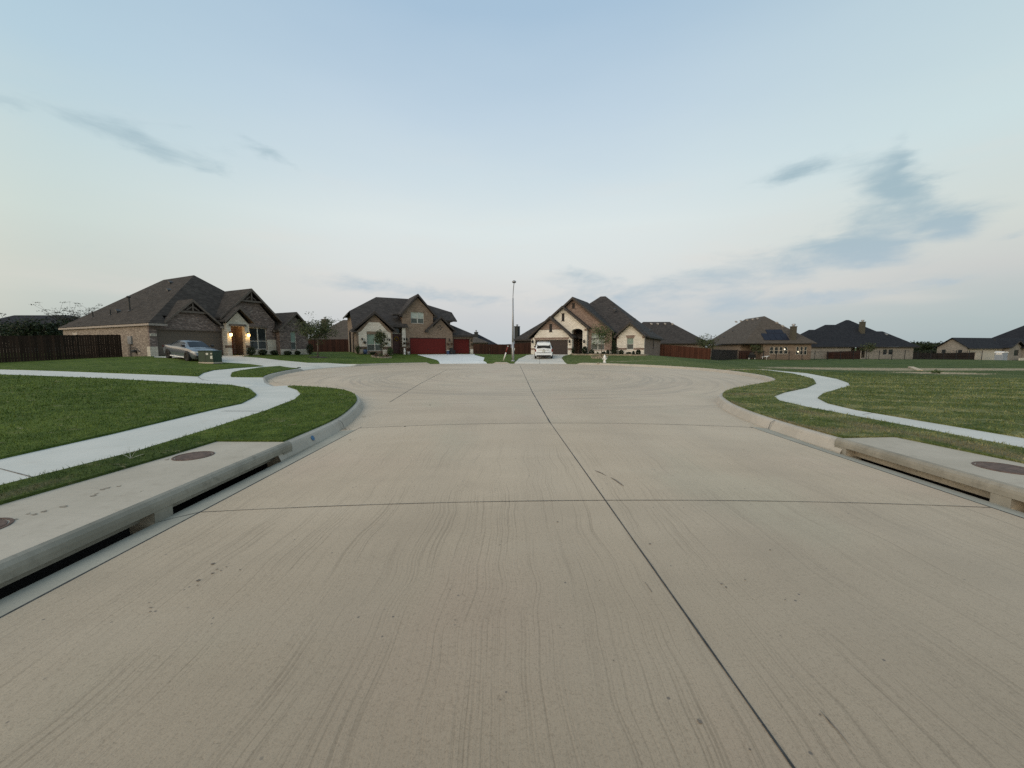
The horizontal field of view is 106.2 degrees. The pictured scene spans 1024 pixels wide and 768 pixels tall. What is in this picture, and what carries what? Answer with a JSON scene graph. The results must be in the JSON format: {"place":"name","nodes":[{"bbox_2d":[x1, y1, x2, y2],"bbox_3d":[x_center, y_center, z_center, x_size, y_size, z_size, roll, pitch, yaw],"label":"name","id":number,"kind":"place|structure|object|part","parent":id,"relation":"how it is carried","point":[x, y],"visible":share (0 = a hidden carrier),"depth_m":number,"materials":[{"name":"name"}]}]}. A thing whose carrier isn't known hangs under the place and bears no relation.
{"place":"outdoors","nodes":[
{"label":"outdoors","id":0,"kind":"place"},
{"bbox_2d":[222,354,565,369],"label":"driveway","id":1,"kind":"structure","parent":0,"point":[532,359],"depth_m":32.49,"materials":[{"name":"concrete"}]},
{"bbox_2d":[162,340,216,360],"bbox_3d":[-24.349,-2.597,29.260,4.945,1.478,2.040,7,8,26],"label":"sedan","id":2,"kind":"object","parent":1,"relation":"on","point":[186,350],"visible":0.67,"depth_m":28.50,"materials":[{"name":"silver metal"}]},
{"bbox_2d":[534,341,552,357],"bbox_3d":[3.744,-4.121,45.732,2.300,1.976,5.130,0,8,4],"label":"suv","id":3,"kind":"object","parent":1,"relation":"on","point":[543,349],"visible":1,"depth_m":43.27,"materials":[{"name":"white paint"}]},
{"bbox_3d":[3.571,-4.187,43.236,1.553,0.316,0.054,0,5,4],"label":"rear window","id":4,"kind":"part","parent":3,"relation":"part of","materials":[{"name":"black glass"}]},
{"bbox_2d":[420,354,486,363],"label":"driveway","id":5,"kind":"structure","parent":0,"point":[458,359],"depth_m":44.78,"materials":[{"name":"concrete"}]},
{"bbox_2d":[0,364,1023,767],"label":"road","id":6,"kind":"structure","parent":0,"point":[408,620],"depth_m":2.33,"materials":[{"name":"concrete"}]},
{"bbox_2d":[0,377,868,476],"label":"pavement joint","id":7,"kind":"object","parent":6,"relation":"on","point":[31,476],"visible":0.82,"depth_m":4.59,"materials":[{"name":"grey concrete"}]},
{"bbox_2d":[148,470,849,749],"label":"road cracks","id":8,"kind":"object","parent":6,"relation":"on","point":[699,721],"visible":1,"depth_m":2.38,"materials":[{"name":"grey concrete"}]},
{"bbox_2d":[0,366,1022,767],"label":"road joint","id":9,"kind":"object","parent":6,"relation":"on","point":[564,500],"visible":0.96,"depth_m":3.31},
{"bbox_2d":[0,427,1023,617],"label":"gutter","id":10,"kind":"object","parent":6,"relation":"on","point":[11,602],"visible":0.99,"depth_m":3.76,"materials":[{"name":"concrete"}]},
{"bbox_2d":[267,368,768,430],"bbox_3d":[-0.571,-0.557,23.524,29.282,0.038,31.745,0,5,0],"label":"gutter","id":11,"kind":"object","parent":6,"relation":"on","point":[369,405],"visible":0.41,"depth_m":10.45,"materials":[{"name":"concrete"}]},
{"bbox_2d":[0,348,1023,504],"bbox_3d":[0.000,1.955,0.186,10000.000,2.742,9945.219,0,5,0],"label":"lawn","id":12,"kind":"structure","parent":0,"point":[1013,369],"depth_m":10.77,"materials":[{"name":"green plant"}]},
{"bbox_2d":[0,323,48,349],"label":"background tree","id":13,"kind":"object","parent":12,"relation":"on","point":[1,332],"visible":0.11,"depth_m":46.27,"materials":[{"name":"green plant"}]},
{"bbox_2d":[0,313,69,347],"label":"background tree","id":14,"kind":"object","parent":12,"relation":"on","point":[26,328],"visible":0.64,"depth_m":44.48,"materials":[{"name":"green plant"}]},
{"bbox_2d":[0,315,74,330],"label":"brick house","id":15,"kind":"structure","parent":12,"relation":"on","point":[13,317],"depth_m":64.81,"materials":[{"name":"black"}]},
{"bbox_2d":[0,335,122,362],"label":"wooden fence","id":16,"kind":"object","parent":12,"relation":"on","point":[37,345],"visible":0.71,"depth_m":28.77,"materials":[{"name":"brown wood"}]},
{"bbox_2d":[29,302,102,323],"bbox_3d":[-68.451,-9.085,61.692,11.223,8.108,12.256,0,5,0],"label":"background tree","id":17,"kind":"object","parent":12,"relation":"on","point":[68,318],"visible":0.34,"depth_m":59.27,"materials":[{"name":"green plant"}]},
{"bbox_2d":[0,441,291,598],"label":"storm drain inlet","id":18,"kind":"object","parent":12,"relation":"on","point":[55,537],"visible":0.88,"depth_m":3.79,"materials":[{"name":"concrete"}]},
{"bbox_2d":[0,517,13,528],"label":"manhole cover","id":19,"kind":"object","parent":18,"relation":"on","point":[3,523],"visible":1,"depth_m":3.26,"materials":[{"name":"metal"}]},
{"bbox_2d":[14,458,169,519],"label":"deck marks","id":20,"kind":"object","parent":18,"relation":"on","point":[66,505],"visible":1,"depth_m":3.62},
{"bbox_2d":[171,451,214,460],"bbox_3d":[-4.370,0.988,5.277,0.460,0.017,0.460,0,5,0],"label":"manhole cover","id":21,"kind":"object","parent":18,"relation":"on","point":[192,455],"visible":1,"depth_m":5.27,"materials":[{"name":"metal"}]},
{"bbox_2d":[58,275,307,356],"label":"brick house","id":22,"kind":"structure","parent":12,"relation":"on","point":[151,320],"depth_m":35.20,"materials":[{"name":"brown brick"}]},
{"bbox_2d":[156,330,222,355],"bbox_3d":[-27.441,-3.479,32.891,0.110,2.150,4.680,3,6,26],"label":"garage door","id":23,"kind":"structure","parent":22,"relation":"in","point":[164,337],"depth_m":32.63,"materials":[{"name":"beige paint"}]},
{"bbox_2d":[249,327,266,348],"bbox_3d":[-25.016,-4.468,37.805,0.052,2.090,1.640,3,6,26],"label":"window","id":24,"kind":"structure","parent":22,"relation":"in","point":[257,336],"depth_m":37.87,"materials":[{"name":"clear glass"}]},
{"bbox_2d":[290,332,295,349],"bbox_3d":[-23.017,-4.549,40.412,0.050,1.860,0.580,3,6,26],"label":"window","id":25,"kind":"structure","parent":22,"relation":"in","point":[293,338],"depth_m":40.45,"materials":[{"name":"grey glass"}]},
{"bbox_2d":[197,350,222,363],"bbox_3d":[-21.300,-1.910,27.141,1.263,0.902,0.757,1,6,10],"label":"transformer box","id":26,"kind":"object","parent":12,"relation":"on","point":[210,356],"visible":0.99,"depth_m":26.84,"materials":[{"name":"metal"}]},
{"bbox_2d":[245,347,255,354],"bbox_3d":[-24.206,-3.040,35.676,0.869,0.862,0.796,0,5,0],"label":"shrub","id":27,"kind":"object","parent":12,"relation":"on","point":[249,349],"visible":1,"depth_m":35.53,"materials":[{"name":"green plant"}]},
{"bbox_2d":[257,349,266,354],"bbox_3d":[-23.768,-3.010,36.643,0.823,0.635,0.881,0,5,0],"label":"shrub","id":28,"kind":"object","parent":12,"relation":"on","point":[262,352],"visible":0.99,"depth_m":36.54,"materials":[{"name":"green plant"}]},
{"bbox_2d":[270,350,277,354],"bbox_3d":[-23.255,-3.055,37.614,0.755,0.544,0.827,0,5,0],"label":"shrub","id":29,"kind":"object","parent":12,"relation":"on","point":[273,352],"visible":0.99,"depth_m":37.49,"materials":[{"name":"green plant"}]},
{"bbox_2d":[305,343,313,354],"bbox_3d":[-21.561,-3.729,41.008,0.814,1.284,0.796,0,5,0],"label":"shrub","id":30,"kind":"object","parent":12,"relation":"on","point":[308,347],"visible":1,"depth_m":40.91,"materials":[{"name":"green plant"}]},
{"bbox_2d":[288,313,342,356],"bbox_3d":[-18.991,-4.771,37.610,4.396,4.528,4.714,0,5,0],"label":"young tree","id":31,"kind":"object","parent":12,"relation":"on","point":[319,329],"visible":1,"depth_m":37.27,"materials":[{"name":"green plant"}]},
{"bbox_2d":[308,317,347,338],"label":"brick house","id":32,"kind":"structure","parent":12,"relation":"on","point":[344,328],"depth_m":82.12,"materials":[{"name":"grey"}]},
{"bbox_2d":[308,339,348,351],"bbox_3d":[-27.092,-5.523,55.746,8.816,1.945,0.064,0,5,0],"label":"wooden fence","id":33,"kind":"object","parent":12,"relation":"on","point":[335,345],"visible":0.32,"depth_m":55.71,"materials":[{"name":"brown wood"}]},
{"bbox_2d":[373,325,388,353],"bbox_3d":[-14.753,-4.719,43.081,1.981,3.651,1.823,0,5,0],"label":"young tree","id":34,"kind":"object","parent":12,"relation":"on","point":[380,336],"visible":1,"depth_m":42.86,"materials":[{"name":"green plant"}]},
{"bbox_2d":[371,355,391,357],"bbox_3d":[-14.649,-3.054,43.153,2.260,0.406,2.260,0,5,0],"label":"flower bed","id":35,"kind":"object","parent":12,"relation":"on","point":[381,357],"visible":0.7,"depth_m":42.36,"materials":[{"name":"stone"}]},
{"bbox_2d":[386,347,392,354],"bbox_3d":[-14.528,-3.876,45.719,0.933,1.018,0.763,3,6,31],"label":"shrub","id":36,"kind":"object","parent":12,"relation":"on","point":[389,350],"visible":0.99,"depth_m":45.56,"materials":[{"name":"green plant"}]},
{"bbox_2d":[343,294,476,354],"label":"brick house","id":37,"kind":"structure","parent":12,"relation":"on","point":[418,324],"depth_m":49.16,"materials":[{"name":"brown brick"}]},
{"bbox_2d":[367,334,382,350],"bbox_3d":[-16.260,-4.910,45.533,1.720,1.970,0.052,-3,6,-27],"label":"window","id":38,"kind":"structure","parent":37,"relation":"in","point":[371,346],"depth_m":45.41,"materials":[{"name":"grey glass"}]},
{"bbox_2d":[393,334,399,353],"bbox_3d":[-14.684,-5.058,48.889,0.890,2.530,0.055,-3,6,-27],"label":"front door","id":39,"kind":"structure","parent":37,"relation":"in","point":[396,344],"depth_m":48.87,"materials":[{"name":"wood"}]},
{"bbox_2d":[411,312,423,323],"bbox_3d":[-12.090,-8.438,49.046,1.670,1.430,0.052,-3,6,-27],"label":"window","id":40,"kind":"structure","parent":37,"relation":"in","point":[416,317],"depth_m":49.05,"materials":[{"name":"white glass"}]},
{"bbox_2d":[410,338,445,353],"bbox_3d":[-10.890,-4.932,49.949,4.800,2.120,0.110,-3,6,-27],"label":"garage door","id":41,"kind":"structure","parent":37,"relation":"in","point":[418,345],"depth_m":49.95,"materials":[{"name":"red paint"}]},
{"bbox_2d":[453,339,469,353],"bbox_3d":[-6.943,-5.156,52.625,2.390,2.060,0.110,-3,6,-27],"label":"garage door","id":42,"kind":"structure","parent":37,"relation":"in","point":[461,346],"depth_m":52.66,"materials":[{"name":"red paint"}]},
{"bbox_2d":[473,337,489,343],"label":"brick house","id":43,"kind":"structure","parent":12,"relation":"on","point":[476,340],"depth_m":84.14,"materials":[{"name":"grey"}]},
{"bbox_2d":[474,330,495,352],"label":"brick house","id":44,"kind":"structure","parent":12,"relation":"on","point":[482,337],"depth_m":96.27,"materials":[{"name":"black"}]},
{"bbox_2d":[473,343,530,353],"bbox_3d":[-1.917,-5.627,62.278,14.795,2.122,0.388,5,7,43],"label":"wooden fence","id":45,"kind":"object","parent":12,"relation":"on","point":[522,348],"visible":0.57,"depth_m":62.08,"materials":[{"name":"brown wood"}]},
{"bbox_2d":[511,280,515,360],"bbox_3d":[0.160,-6.250,39.417,0.439,8.290,2.180,0,5,-4],"label":"street lamp","id":46,"kind":"object","parent":12,"relation":"on","point":[513,348],"visible":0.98,"depth_m":40.22,"materials":[{"name":"metal"}]},
{"bbox_2d":[263,362,841,461],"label":"curb","id":47,"kind":"structure","parent":12,"relation":"on","point":[302,442],"depth_m":8.07,"materials":[{"name":"concrete"}]},
{"bbox_2d":[514,296,663,355],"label":"stone house","id":48,"kind":"structure","parent":12,"relation":"on","point":[567,326],"depth_m":50.08,"materials":[{"name":"beige stone"}]},
{"bbox_2d":[535,340,567,354],"bbox_3d":[5.220,-4.864,50.817,4.600,1.900,0.110,3,6,27],"label":"garage door","id":49,"kind":"structure","parent":48,"relation":"in","point":[559,346],"depth_m":50.37,"materials":[{"name":"brown paint"}]},
{"bbox_2d":[579,339,582,352],"bbox_3d":[9.567,-5.276,51.980,0.900,2.500,0.070,3,6,27],"label":"front door","id":50,"kind":"structure","parent":48,"relation":"in","point":[580,343],"depth_m":52.10,"materials":[{"name":"black wood"}]},
{"bbox_2d":[591,333,604,349],"bbox_3d":[11.010,-5.430,49.162,1.700,2.140,0.052,3,6,27],"label":"window","id":51,"kind":"structure","parent":48,"relation":"in","point":[592,346],"depth_m":49.28,"materials":[{"name":"grey glass"}]},
{"bbox_2d":[627,338,633,348],"bbox_3d":[14.370,-4.879,46.685,0.780,1.370,0.050,3,6,27],"label":"window","id":52,"kind":"structure","parent":48,"relation":"in","point":[630,341],"depth_m":46.68,"materials":[{"name":"grey glass"}]},
{"bbox_2d":[591,356,607,358],"bbox_3d":[9.661,-2.946,42.471,1.860,0.354,1.860,0,5,0],"label":"stone ring","id":53,"kind":"object","parent":12,"relation":"on","point":[597,357],"visible":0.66,"depth_m":41.85,"materials":[{"name":"beige stone"}]},
{"bbox_2d":[591,320,615,356],"bbox_3d":[9.908,-4.898,42.355,2.916,4.223,2.936,5,8,44],"label":"young tree","id":54,"kind":"object","parent":12,"relation":"on","point":[602,333],"visible":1,"depth_m":42.20,"materials":[{"name":"green plant"}]},
{"bbox_2d":[571,353,648,355],"bbox_3d":[11.988,-3.620,47.396,9.275,0.315,4.302,3,6,27],"label":"planting bed","id":55,"kind":"object","parent":12,"relation":"on","point":[615,354],"visible":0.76,"depth_m":44.84,"materials":[{"name":"brown soil"}]},
{"bbox_2d":[582,346,587,353],"bbox_3d":[9.033,-4.151,47.656,0.824,1.196,0.845,0,5,0],"label":"shrub","id":56,"kind":"object","parent":55,"relation":"on","point":[584,350],"visible":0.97,"depth_m":47.49,"materials":[{"name":"green plant"}]},
{"bbox_2d":[609,340,618,353],"bbox_3d":[12.242,-4.411,46.099,1.384,1.892,1.374,0,5,0],"label":"evergreen shrub","id":57,"kind":"object","parent":55,"relation":"on","point":[614,350],"visible":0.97,"depth_m":45.98,"materials":[{"name":"green plant"}]},
{"bbox_2d":[642,322,706,350],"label":"brick house","id":58,"kind":"structure","parent":12,"relation":"on","point":[669,333],"depth_m":81.75,"materials":[{"name":"grey"}]},
{"bbox_2d":[660,344,710,359],"bbox_3d":[27.386,-4.984,60.870,7.976,2.600,0.064,0,5,2],"label":"wooden fence","id":59,"kind":"object","parent":12,"relation":"on","point":[686,352],"visible":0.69,"depth_m":60.84,"materials":[{"name":"brown wood"}]},
{"bbox_2d":[693,333,719,348],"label":"tree","id":60,"kind":"object","parent":12,"relation":"on","point":[703,343],"visible":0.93,"depth_m":66.36,"materials":[{"name":"green plant"}]},
{"bbox_2d":[711,349,736,359],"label":"iron fence","id":61,"kind":"object","parent":12,"relation":"on","point":[727,354],"visible":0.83,"depth_m":65.96,"materials":[{"name":"black metal"}]},
{"bbox_2d":[738,351,751,358],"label":"wooden fence","id":62,"kind":"object","parent":12,"relation":"on","point":[742,354],"visible":0.68,"depth_m":74.15,"materials":[{"name":"brown wood"}]},
{"bbox_2d":[749,345,764,359],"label":"tree","id":63,"kind":"object","parent":12,"relation":"on","point":[754,349],"visible":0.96,"depth_m":73.69,"materials":[{"name":"green plant"}]},
{"bbox_2d":[707,316,816,359],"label":"brick house","id":64,"kind":"structure","parent":12,"relation":"on","point":[768,335],"depth_m":75.27,"materials":[{"name":"brown brick"}]},
{"bbox_2d":[826,351,860,358],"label":"wooden fence","id":65,"kind":"object","parent":12,"relation":"on","point":[845,355],"visible":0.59,"depth_m":89.38,"materials":[{"name":"wood"}]},
{"bbox_2d":[737,350,982,359],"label":"iron fence","id":66,"kind":"object","parent":12,"relation":"on","point":[864,355],"visible":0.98,"depth_m":72.80,"materials":[{"name":"black metal"}]},
{"bbox_2d":[801,320,920,358],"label":"brick house","id":67,"kind":"structure","parent":12,"relation":"on","point":[847,335],"depth_m":97.73,"materials":[{"name":"brown brick"}]},
{"bbox_2d":[860,342,877,358],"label":"tree","id":68,"kind":"object","parent":12,"relation":"on","point":[869,347],"visible":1,"depth_m":87.43,"materials":[{"name":"green plant"}]},
{"bbox_2d":[908,366,922,370],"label":"concrete slab","id":69,"kind":"structure","parent":12,"relation":"on","point":[913,368],"depth_m":28.75,"materials":[{"name":"concrete"}]},
{"bbox_2d":[910,341,936,350],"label":"background tree","id":70,"kind":"object","parent":12,"relation":"on","point":[928,342],"visible":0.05,"depth_m":144.79,"materials":[{"name":"green plant"}]},
{"bbox_2d":[913,342,936,352],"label":"background tree","id":71,"kind":"object","parent":12,"relation":"on","point":[925,347],"visible":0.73,"depth_m":136.07,"materials":[{"name":"green plant"}]},
{"bbox_2d":[834,437,1023,512],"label":"storm drain inlet","id":72,"kind":"object","parent":12,"relation":"on","point":[954,469],"visible":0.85,"depth_m":5.10,"materials":[{"name":"concrete"}]},
{"bbox_2d":[971,461,1023,474],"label":"manhole cover","id":73,"kind":"object","parent":72,"relation":"on","point":[1006,468],"visible":1,"depth_m":4.74,"materials":[{"name":"metal"}]},
{"bbox_2d":[913,352,975,359],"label":"wooden fence","id":74,"kind":"object","parent":12,"relation":"on","point":[948,355],"visible":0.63,"depth_m":90.45,"materials":[{"name":"wood"}]},
{"bbox_2d":[933,326,1023,359],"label":"brick house","id":75,"kind":"structure","parent":12,"relation":"on","point":[1011,342],"depth_m":96.93,"materials":[{"name":"brick"}]},
{"bbox_2d":[0,356,1023,484],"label":"sidewalk","id":76,"kind":"structure","parent":0,"point":[36,463],"depth_m":7.67,"materials":[{"name":"concrete"}]},
{"bbox_2d":[0,0,1023,347],"label":"sky","id":77,"kind":"structure","parent":0,"point":[700,167],"materials":[{"name":"blue"}]},
{"bbox_2d":[994,351,1008,359],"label":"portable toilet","id":78,"kind":"object","parent":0,"point":[999,355],"visible":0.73,"depth_m":92.26,"materials":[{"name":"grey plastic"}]}
]}

